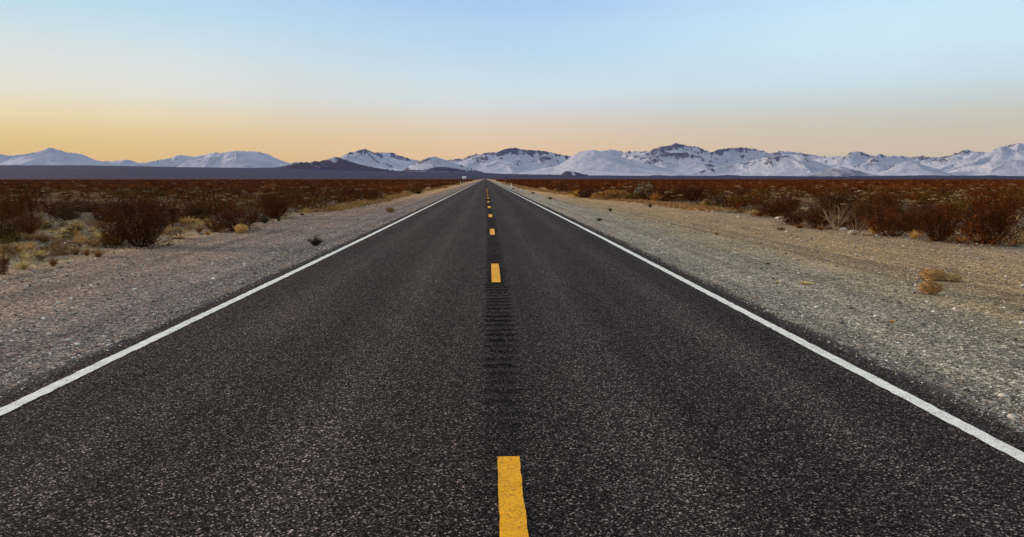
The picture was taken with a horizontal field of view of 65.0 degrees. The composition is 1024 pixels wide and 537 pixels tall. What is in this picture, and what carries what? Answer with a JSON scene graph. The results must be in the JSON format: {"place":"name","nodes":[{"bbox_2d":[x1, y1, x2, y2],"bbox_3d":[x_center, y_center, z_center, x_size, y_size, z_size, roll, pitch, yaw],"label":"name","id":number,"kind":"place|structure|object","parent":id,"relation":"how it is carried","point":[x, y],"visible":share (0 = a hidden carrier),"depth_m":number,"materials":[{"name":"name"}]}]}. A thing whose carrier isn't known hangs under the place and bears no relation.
{"place":"outdoors","nodes":[
{"label":"outdoors","id":0,"kind":"place"},
{"bbox_2d":[0,179,1023,536],"bbox_3d":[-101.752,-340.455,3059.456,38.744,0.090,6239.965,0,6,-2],"label":"road","id":1,"kind":"structure","parent":0,"point":[416,373],"depth_m":5.95,"materials":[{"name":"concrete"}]},
{"bbox_2d":[0,188,465,414],"bbox_3d":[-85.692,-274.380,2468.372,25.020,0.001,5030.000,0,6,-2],"label":"edge line","id":2,"kind":"object","parent":1,"relation":"on","point":[45,390],"visible":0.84,"depth_m":8.56,"materials":[{"name":"white paint"}]},
{"bbox_2d":[491,264,500,281],"bbox_3d":[-0.310,0.066,15.118,0.162,0.001,3.000,0,6,-2],"label":"dash","id":3,"kind":"object","parent":1,"relation":"on","point":[495,271],"visible":1,"depth_m":14.88,"materials":[{"name":"yellow paint"}]},
{"bbox_2d":[497,456,528,536],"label":"dash","id":4,"kind":"object","parent":1,"relation":"on","point":[513,519],"visible":1,"depth_m":4.40,"materials":[{"name":"yellow paint"}]},
{"bbox_2d":[0,179,1023,432],"bbox_3d":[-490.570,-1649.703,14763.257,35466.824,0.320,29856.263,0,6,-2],"label":"ground","id":5,"kind":"structure","parent":0,"point":[742,257],"depth_m":14.90,"materials":[{"name":"grey gravel"}]},
{"bbox_2d":[0,253,10,274],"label":"creosote bush","id":6,"kind":"object","parent":5,"relation":"on","point":[3,269],"visible":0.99,"depth_m":15.49,"materials":[{"name":"brown plant"}]},
{"bbox_2d":[0,233,17,244],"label":"shrub","id":7,"kind":"object","parent":5,"relation":"on","point":[9,240],"visible":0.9,"depth_m":22.68,"materials":[{"name":"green plant"}]},
{"bbox_2d":[0,192,25,222],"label":"creosote bush","id":8,"kind":"object","parent":5,"relation":"on","point":[4,206],"visible":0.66,"depth_m":31.70,"materials":[{"name":"brown plant"}]},
{"bbox_2d":[1,245,24,256],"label":"shrub","id":9,"kind":"object","parent":5,"relation":"on","point":[9,250],"visible":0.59,"depth_m":18.82,"materials":[{"name":"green plant"}]},
{"bbox_2d":[0,216,26,241],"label":"creosote bush","id":10,"kind":"object","parent":5,"relation":"on","point":[4,231],"visible":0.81,"depth_m":23.51,"materials":[{"name":"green plant"}]},
{"bbox_2d":[3,245,36,257],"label":"dry shrub","id":11,"kind":"object","parent":5,"relation":"on","point":[15,254],"visible":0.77,"depth_m":18.77,"materials":[{"name":"brown plant"}]},
{"bbox_2d":[0,194,40,215],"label":"creosote bush","id":12,"kind":"object","parent":5,"relation":"on","point":[31,201],"visible":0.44,"depth_m":39.18,"materials":[{"name":"brown plant"}]},
{"bbox_2d":[11,248,34,260],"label":"grass tuft","id":13,"kind":"object","parent":5,"relation":"on","point":[27,258],"visible":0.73,"depth_m":18.24,"materials":[{"name":"beige plant"}]},
{"bbox_2d":[6,255,40,268],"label":"grass tuft","id":14,"kind":"object","parent":5,"relation":"on","point":[21,265],"visible":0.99,"depth_m":16.31,"materials":[{"name":"beige plant"}]},
{"bbox_2d":[6,214,43,236],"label":"creosote bush","id":15,"kind":"object","parent":5,"relation":"on","point":[29,228],"visible":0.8,"depth_m":24.61,"materials":[{"name":"brown plant"}]},
{"bbox_2d":[6,208,46,228],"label":"creosote bush","id":16,"kind":"object","parent":5,"relation":"on","point":[25,214],"visible":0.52,"depth_m":30.02,"materials":[{"name":"brown plant"}]},
{"bbox_2d":[14,190,50,211],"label":"creosote bush","id":17,"kind":"object","parent":5,"relation":"on","point":[42,196],"visible":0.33,"depth_m":46.58,"materials":[{"name":"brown plant"}]},
{"bbox_2d":[32,233,57,240],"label":"dry shrub","id":18,"kind":"object","parent":5,"relation":"on","point":[52,237],"visible":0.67,"depth_m":23.50,"materials":[{"name":"beige plant"}]},
{"bbox_2d":[38,219,54,229],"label":"shrub","id":19,"kind":"object","parent":5,"relation":"on","point":[46,225],"visible":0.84,"depth_m":29.71,"materials":[{"name":"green plant"}]},
{"bbox_2d":[46,253,59,266],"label":"grass tuft","id":20,"kind":"object","parent":5,"relation":"on","point":[52,262],"visible":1,"depth_m":16.89,"materials":[{"name":"brown plant"}]},
{"bbox_2d":[43,247,66,255],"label":"dry shrub","id":21,"kind":"object","parent":5,"relation":"on","point":[57,249],"visible":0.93,"depth_m":19.45,"materials":[{"name":"brown plant"}]},
{"bbox_2d":[32,196,80,216],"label":"creosote bush","id":22,"kind":"object","parent":5,"relation":"on","point":[45,206],"visible":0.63,"depth_m":39.18,"materials":[{"name":"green plant"}]},
{"bbox_2d":[49,239,77,248],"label":"dry shrub","id":23,"kind":"object","parent":5,"relation":"on","point":[61,245],"visible":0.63,"depth_m":20.91,"materials":[{"name":"beige plant"}]},
{"bbox_2d":[55,191,78,207],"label":"creosote bush","id":24,"kind":"object","parent":5,"relation":"on","point":[59,196],"visible":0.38,"depth_m":48.97,"materials":[{"name":"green plant"}]},
{"bbox_2d":[50,204,86,221],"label":"creosote bush","id":25,"kind":"object","parent":5,"relation":"on","point":[70,215],"visible":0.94,"depth_m":35.97,"materials":[{"name":"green plant"}]},
{"bbox_2d":[58,229,80,240],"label":"shrub","id":26,"kind":"object","parent":5,"relation":"on","point":[68,235],"visible":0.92,"depth_m":23.36,"materials":[{"name":"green plant"}]},
{"bbox_2d":[66,223,84,233],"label":"shrub","id":27,"kind":"object","parent":5,"relation":"on","point":[76,227],"visible":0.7,"depth_m":26.63,"materials":[{"name":"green plant"}]},
{"bbox_2d":[66,242,97,253],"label":"dry shrub","id":28,"kind":"object","parent":5,"relation":"on","point":[85,245],"visible":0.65,"depth_m":20.02,"materials":[{"name":"brown plant"}]},
{"bbox_2d":[76,193,97,206],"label":"creosote bush","id":29,"kind":"object","parent":5,"relation":"on","point":[88,201],"visible":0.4,"depth_m":47.10,"materials":[{"name":"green plant"}]},
{"bbox_2d":[67,199,108,212],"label":"creosote bush","id":30,"kind":"object","parent":5,"relation":"on","point":[88,210],"visible":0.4,"depth_m":43.82,"materials":[{"name":"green plant"}]},
{"bbox_2d":[88,201,122,225],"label":"creosote bush","id":31,"kind":"object","parent":5,"relation":"on","point":[97,216],"visible":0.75,"depth_m":31.27,"materials":[{"name":"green plant"}]},
{"bbox_2d":[91,233,121,248],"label":"shrub","id":32,"kind":"object","parent":5,"relation":"on","point":[105,241],"visible":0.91,"depth_m":21.66,"materials":[{"name":"brown plant"}]},
{"bbox_2d":[99,188,118,200],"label":"creosote bush","id":33,"kind":"object","parent":5,"relation":"on","point":[113,193],"visible":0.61,"depth_m":67.22,"materials":[{"name":"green plant"}]},
{"bbox_2d":[93,215,132,245],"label":"creosote bush","id":34,"kind":"object","parent":5,"relation":"on","point":[105,231],"visible":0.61,"depth_m":22.38,"materials":[{"name":"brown plant"}]},
{"bbox_2d":[90,196,154,222],"bbox_3d":[-16.875,-2.604,35.030,2.788,1.212,2.772,0,6,1],"label":"creosote bush","id":35,"kind":"object","parent":5,"relation":"on","point":[133,209],"visible":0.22,"depth_m":34.73,"materials":[{"name":"brown plant"}]},
{"bbox_2d":[113,186,134,199],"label":"creosote bush","id":36,"kind":"object","parent":5,"relation":"on","point":[121,194],"visible":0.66,"depth_m":71.31,"materials":[{"name":"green plant"}]},
{"bbox_2d":[103,196,174,249],"bbox_3d":[-10.076,-1.255,21.693,1.767,1.403,1.855,-3,7,-24],"label":"creosote bush","id":37,"kind":"object","parent":5,"relation":"on","point":[144,230],"visible":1,"depth_m":21.58,"materials":[{"name":"brown plant"}]},
{"bbox_2d":[130,191,154,208],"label":"creosote bush","id":38,"kind":"object","parent":5,"relation":"on","point":[146,201],"visible":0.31,"depth_m":42.15,"materials":[{"name":"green plant"}]},
{"bbox_2d":[134,189,154,200],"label":"creosote bush","id":39,"kind":"object","parent":5,"relation":"on","point":[143,194],"visible":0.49,"depth_m":65.38,"materials":[{"name":"brown plant"}]},
{"bbox_2d":[135,198,186,226],"bbox_3d":[-13.483,-2.162,30.968,1.860,1.190,2.256,-2,7,-17],"label":"creosote bush","id":40,"kind":"object","parent":5,"relation":"on","point":[174,212],"visible":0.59,"depth_m":30.98,"materials":[{"name":"brown plant"}]},
{"bbox_2d":[166,188,194,209],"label":"creosote bush","id":41,"kind":"object","parent":5,"relation":"on","point":[181,198],"visible":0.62,"depth_m":48.98,"materials":[{"name":"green plant"}]},
{"bbox_2d":[165,233,197,238],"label":"grass tuft","id":42,"kind":"object","parent":5,"relation":"on","point":[178,236],"visible":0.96,"depth_m":24.78,"materials":[{"name":"beige plant"}]},
{"bbox_2d":[169,199,207,217],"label":"creosote bush","id":43,"kind":"object","parent":5,"relation":"on","point":[186,208],"visible":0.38,"depth_m":38.67,"materials":[{"name":"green plant"}]},
{"bbox_2d":[180,201,217,220],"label":"creosote bush","id":44,"kind":"object","parent":5,"relation":"on","point":[203,212],"visible":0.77,"depth_m":34.62,"materials":[{"name":"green plant"}]},
{"bbox_2d":[187,193,213,208],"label":"creosote bush","id":45,"kind":"object","parent":5,"relation":"on","point":[194,200],"visible":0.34,"depth_m":44.99,"materials":[{"name":"brown plant"}]},
{"bbox_2d":[202,213,231,232],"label":"creosote bush","id":46,"kind":"object","parent":5,"relation":"on","point":[216,228],"visible":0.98,"depth_m":27.78,"materials":[{"name":"brown plant"}]},
{"bbox_2d":[214,200,245,218],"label":"creosote bush","id":47,"kind":"object","parent":5,"relation":"on","point":[222,208],"visible":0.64,"depth_m":38.37,"materials":[{"name":"brown plant"}]},
{"bbox_2d":[222,187,239,197],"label":"creosote bush","id":48,"kind":"object","parent":5,"relation":"on","point":[229,192],"visible":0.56,"depth_m":72.01,"materials":[{"name":"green plant"}]},
{"bbox_2d":[204,208,259,232],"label":"creosote bush","id":49,"kind":"object","parent":5,"relation":"on","point":[235,222],"visible":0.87,"depth_m":28.33,"materials":[{"name":"brown plant"}]},
{"bbox_2d":[221,194,245,209],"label":"creosote bush","id":50,"kind":"object","parent":5,"relation":"on","point":[232,199],"visible":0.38,"depth_m":45.87,"materials":[{"name":"brown plant"}]},
{"bbox_2d":[233,223,248,232],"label":"tumbleweed","id":51,"kind":"object","parent":5,"relation":"on","point":[240,228],"visible":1,"depth_m":27.14,"materials":[{"name":"plant"}]},
{"bbox_2d":[237,196,260,211],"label":"creosote bush","id":52,"kind":"object","parent":5,"relation":"on","point":[250,205],"visible":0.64,"depth_m":43.59,"materials":[{"name":"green plant"}]},
{"bbox_2d":[242,189,264,208],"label":"creosote bush","id":53,"kind":"object","parent":5,"relation":"on","point":[252,198],"visible":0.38,"depth_m":48.23,"materials":[{"name":"brown plant"}]},
{"bbox_2d":[238,206,273,222],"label":"creosote bush","id":54,"kind":"object","parent":5,"relation":"on","point":[262,216],"visible":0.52,"depth_m":34.28,"materials":[{"name":"brown plant"}]},
{"bbox_2d":[249,191,294,219],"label":"creosote bush","id":55,"kind":"object","parent":5,"relation":"on","point":[280,211],"visible":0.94,"depth_m":37.06,"materials":[{"name":"brown plant"}]},
{"bbox_2d":[254,193,289,209],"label":"creosote bush","id":56,"kind":"object","parent":5,"relation":"on","point":[265,196],"visible":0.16,"depth_m":46.45,"materials":[{"name":"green plant"}]},
{"bbox_2d":[284,193,314,212],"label":"creosote bush","id":57,"kind":"object","parent":5,"relation":"on","point":[297,207],"visible":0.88,"depth_m":44.16,"materials":[{"name":"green plant"}]},
{"bbox_2d":[293,191,315,207],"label":"creosote bush","id":58,"kind":"object","parent":5,"relation":"on","point":[304,199],"visible":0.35,"depth_m":49.80,"materials":[{"name":"brown plant"}]},
{"bbox_2d":[280,187,335,205],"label":"creosote bush","id":59,"kind":"object","parent":5,"relation":"on","point":[312,193],"visible":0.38,"depth_m":54.75,"materials":[{"name":"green plant"}]},
{"bbox_2d":[306,234,324,245],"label":"spiky plant","id":60,"kind":"object","parent":5,"relation":"on","point":[316,241],"visible":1,"depth_m":21.49,"materials":[{"name":"plant"}]},
{"bbox_2d":[305,192,333,208],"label":"creosote bush","id":61,"kind":"object","parent":5,"relation":"on","point":[322,202],"visible":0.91,"depth_m":46.43,"materials":[{"name":"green plant"}]},
{"bbox_2d":[326,191,350,203],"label":"creosote bush","id":62,"kind":"object","parent":5,"relation":"on","point":[342,201],"visible":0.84,"depth_m":57.25,"materials":[{"name":"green plant"}]},
{"bbox_2d":[324,186,366,200],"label":"creosote bush","id":63,"kind":"object","parent":5,"relation":"on","point":[352,191],"visible":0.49,"depth_m":65.80,"materials":[{"name":"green plant"}]},
{"bbox_2d":[359,187,384,198],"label":"creosote bush","id":64,"kind":"object","parent":5,"relation":"on","point":[373,192],"visible":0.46,"depth_m":71.53,"materials":[{"name":"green plant"}]},
{"bbox_2d":[0,179,1023,195],"bbox_3d":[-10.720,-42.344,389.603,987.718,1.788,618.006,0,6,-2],"label":"scrub","id":65,"kind":"object","parent":5,"relation":"on","point":[401,186],"visible":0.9,"depth_m":147.08,"materials":[{"name":"brown plant"}]},
{"bbox_2d":[1,181,1022,211],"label":"dry scrub","id":66,"kind":"object","parent":5,"relation":"on","point":[332,190],"visible":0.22,"depth_m":59.08,"materials":[{"name":"brown plant"}]},
{"bbox_2d":[296,182,743,211],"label":"dry grass","id":67,"kind":"structure","parent":5,"relation":"on","point":[366,202],"depth_m":59.54,"materials":[{"name":"brown plant"}]},
{"bbox_2d":[570,187,600,197],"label":"creosote bush","id":68,"kind":"object","parent":5,"relation":"on","point":[583,195],"visible":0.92,"depth_m":77.78,"materials":[{"name":"brown plant"}]},
{"bbox_2d":[588,190,631,198],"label":"grass mound","id":69,"kind":"object","parent":5,"relation":"on","point":[612,193],"depth_m":71.94,"materials":[{"name":"beige plant"}]},
{"bbox_2d":[626,192,646,199],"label":"grass mound","id":70,"kind":"object","parent":5,"relation":"on","point":[633,195],"depth_m":69.02,"materials":[{"name":"brown plant"}]},
{"bbox_2d":[632,181,653,199],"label":"sage bush","id":71,"kind":"object","parent":5,"relation":"on","point":[642,188],"visible":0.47,"depth_m":69.76,"materials":[{"name":"grey plant"}]},
{"bbox_2d":[646,183,684,200],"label":"creosote bush","id":72,"kind":"object","parent":5,"relation":"on","point":[663,190],"visible":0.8,"depth_m":66.92,"materials":[{"name":"brown plant"}]},
{"bbox_2d":[668,181,722,200],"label":"creosote bush","id":73,"kind":"object","parent":5,"relation":"on","point":[687,192],"visible":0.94,"depth_m":64.66,"materials":[{"name":"brown plant"}]},
{"bbox_2d":[700,192,725,207],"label":"creosote bush","id":74,"kind":"object","parent":5,"relation":"on","point":[714,203],"visible":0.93,"depth_m":50.39,"materials":[{"name":"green plant"}]},
{"bbox_2d":[722,194,751,210],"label":"creosote bush","id":75,"kind":"object","parent":5,"relation":"on","point":[730,206],"visible":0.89,"depth_m":45.78,"materials":[{"name":"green plant"}]},
{"bbox_2d":[725,193,754,205],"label":"creosote bush","id":76,"kind":"object","parent":5,"relation":"on","point":[742,197],"visible":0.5,"depth_m":52.86,"materials":[{"name":"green plant"}]},
{"bbox_2d":[746,191,769,206],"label":"creosote bush","id":77,"kind":"object","parent":5,"relation":"on","point":[753,193],"visible":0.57,"depth_m":52.11,"materials":[{"name":"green plant"}]},
{"bbox_2d":[744,194,805,217],"bbox_3d":[12.717,-3.055,39.109,3.279,1.109,2.704,6,9,45],"label":"creosote bush","id":78,"kind":"object","parent":5,"relation":"on","point":[779,206],"visible":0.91,"depth_m":38.93,"materials":[{"name":"brown plant"}]},
{"bbox_2d":[765,190,802,214],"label":"creosote bush","id":79,"kind":"object","parent":5,"relation":"on","point":[789,197],"visible":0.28,"depth_m":41.67,"materials":[{"name":"brown plant"}]},
{"bbox_2d":[775,205,809,225],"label":"creosote bush","id":80,"kind":"object","parent":5,"relation":"on","point":[794,218],"visible":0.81,"depth_m":32.20,"materials":[{"name":"brown plant"}]},
{"bbox_2d":[796,200,836,228],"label":"creosote bush","id":81,"kind":"object","parent":5,"relation":"on","point":[814,219],"visible":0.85,"depth_m":30.22,"materials":[{"name":"brown plant"}]},
{"bbox_2d":[811,191,851,207],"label":"creosote bush","id":82,"kind":"object","parent":5,"relation":"on","point":[822,195],"visible":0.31,"depth_m":49.44,"materials":[{"name":"brown plant"}]},
{"bbox_2d":[819,194,853,214],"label":"creosote bush","id":83,"kind":"object","parent":5,"relation":"on","point":[838,203],"visible":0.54,"depth_m":40.64,"materials":[{"name":"brown plant"}]},
{"bbox_2d":[823,198,850,230],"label":"dead bush","id":84,"kind":"object","parent":5,"relation":"on","point":[834,227],"visible":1,"depth_m":28.86,"materials":[{"name":"brown plant"}]},
{"bbox_2d":[823,203,875,229],"bbox_3d":[12.420,-1.920,29.744,1.809,0.995,1.819,-2,7,-17],"label":"creosote bush","id":85,"kind":"object","parent":5,"relation":"on","point":[848,222],"visible":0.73,"depth_m":29.62,"materials":[{"name":"brown plant"}]},
{"bbox_2d":[849,197,886,221],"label":"creosote bush","id":86,"kind":"object","parent":5,"relation":"on","point":[862,207],"visible":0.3,"depth_m":34.87,"materials":[{"name":"brown plant"}]},
{"bbox_2d":[852,191,908,207],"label":"creosote bush","id":87,"kind":"object","parent":5,"relation":"on","point":[884,196],"visible":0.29,"depth_m":43.31,"materials":[{"name":"brown plant"}]},
{"bbox_2d":[859,197,903,228],"bbox_3d":[13.913,-2.067,30.074,1.600,1.206,1.658,-3,7,-24],"label":"creosote bush","id":88,"kind":"object","parent":5,"relation":"on","point":[878,211],"visible":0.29,"depth_m":29.97,"materials":[{"name":"brown plant"}]},
{"bbox_2d":[851,203,926,237],"bbox_3d":[12.302,-1.583,26.140,2.397,1.123,2.318,6,8,41],"label":"creosote bush","id":89,"kind":"object","parent":5,"relation":"on","point":[890,220],"visible":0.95,"depth_m":26.02,"materials":[{"name":"brown plant"}]},
{"bbox_2d":[895,200,938,230],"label":"creosote bush","id":90,"kind":"object","parent":5,"relation":"on","point":[924,207],"visible":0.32,"depth_m":28.55,"materials":[{"name":"brown plant"}]},
{"bbox_2d":[914,196,937,209],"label":"creosote bush","id":91,"kind":"object","parent":5,"relation":"on","point":[924,203],"visible":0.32,"depth_m":47.94,"materials":[{"name":"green plant"}]},
{"bbox_2d":[913,188,938,205],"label":"creosote bush","id":92,"kind":"object","parent":5,"relation":"on","point":[924,194],"visible":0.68,"depth_m":52.37,"materials":[{"name":"brown plant"}]},
{"bbox_2d":[917,280,943,294],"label":"tumbleweed","id":93,"kind":"object","parent":5,"relation":"on","point":[932,284],"visible":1,"depth_m":12.69,"materials":[{"name":"plant"}]},
{"bbox_2d":[919,268,945,280],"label":"tumbleweed","id":94,"kind":"object","parent":5,"relation":"on","point":[928,274],"visible":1,"depth_m":14.66,"materials":[{"name":"plant"}]},
{"bbox_2d":[911,203,966,242],"bbox_3d":[12.693,-1.350,23.875,1.415,1.217,1.466,4,8,34],"label":"creosote bush","id":95,"kind":"object","parent":5,"relation":"on","point":[940,233],"visible":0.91,"depth_m":23.78,"materials":[{"name":"brown plant"}]},
{"bbox_2d":[928,204,963,221],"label":"creosote bush","id":96,"kind":"object","parent":5,"relation":"on","point":[944,211],"visible":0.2,"depth_m":33.24,"materials":[{"name":"brown plant"}]},
{"bbox_2d":[937,184,956,200],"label":"creosote bush","id":97,"kind":"object","parent":5,"relation":"on","point":[950,188],"visible":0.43,"depth_m":68.05,"materials":[{"name":"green plant"}]},
{"bbox_2d":[942,273,962,281],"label":"tumbleweed","id":98,"kind":"object","parent":5,"relation":"on","point":[950,277],"visible":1,"depth_m":14.51,"materials":[{"name":"beige plant"}]},
{"bbox_2d":[943,196,992,221],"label":"creosote bush","id":99,"kind":"object","parent":5,"relation":"on","point":[959,210],"visible":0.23,"depth_m":33.94,"materials":[{"name":"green plant"}]},
{"bbox_2d":[934,183,1023,246],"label":"creosote bush","id":100,"kind":"object","parent":5,"relation":"on","point":[980,221],"visible":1,"depth_m":22.57,"materials":[{"name":"brown plant"}]},
{"bbox_2d":[972,198,1019,224],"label":"creosote bush","id":101,"kind":"object","parent":5,"relation":"on","point":[990,210],"visible":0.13,"depth_m":31.05,"materials":[{"name":"brown plant"}]},
{"bbox_2d":[0,143,1023,178],"bbox_3d":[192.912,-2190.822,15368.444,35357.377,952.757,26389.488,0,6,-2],"label":"mountains","id":102,"kind":"structure","parent":0,"point":[677,161],"depth_m":15985.38,"materials":[{"name":"white snow"}]},
{"bbox_2d":[0,0,1023,163],"label":"sky","id":103,"kind":"structure","parent":0,"point":[139,81],"materials":[{"name":"blue"}]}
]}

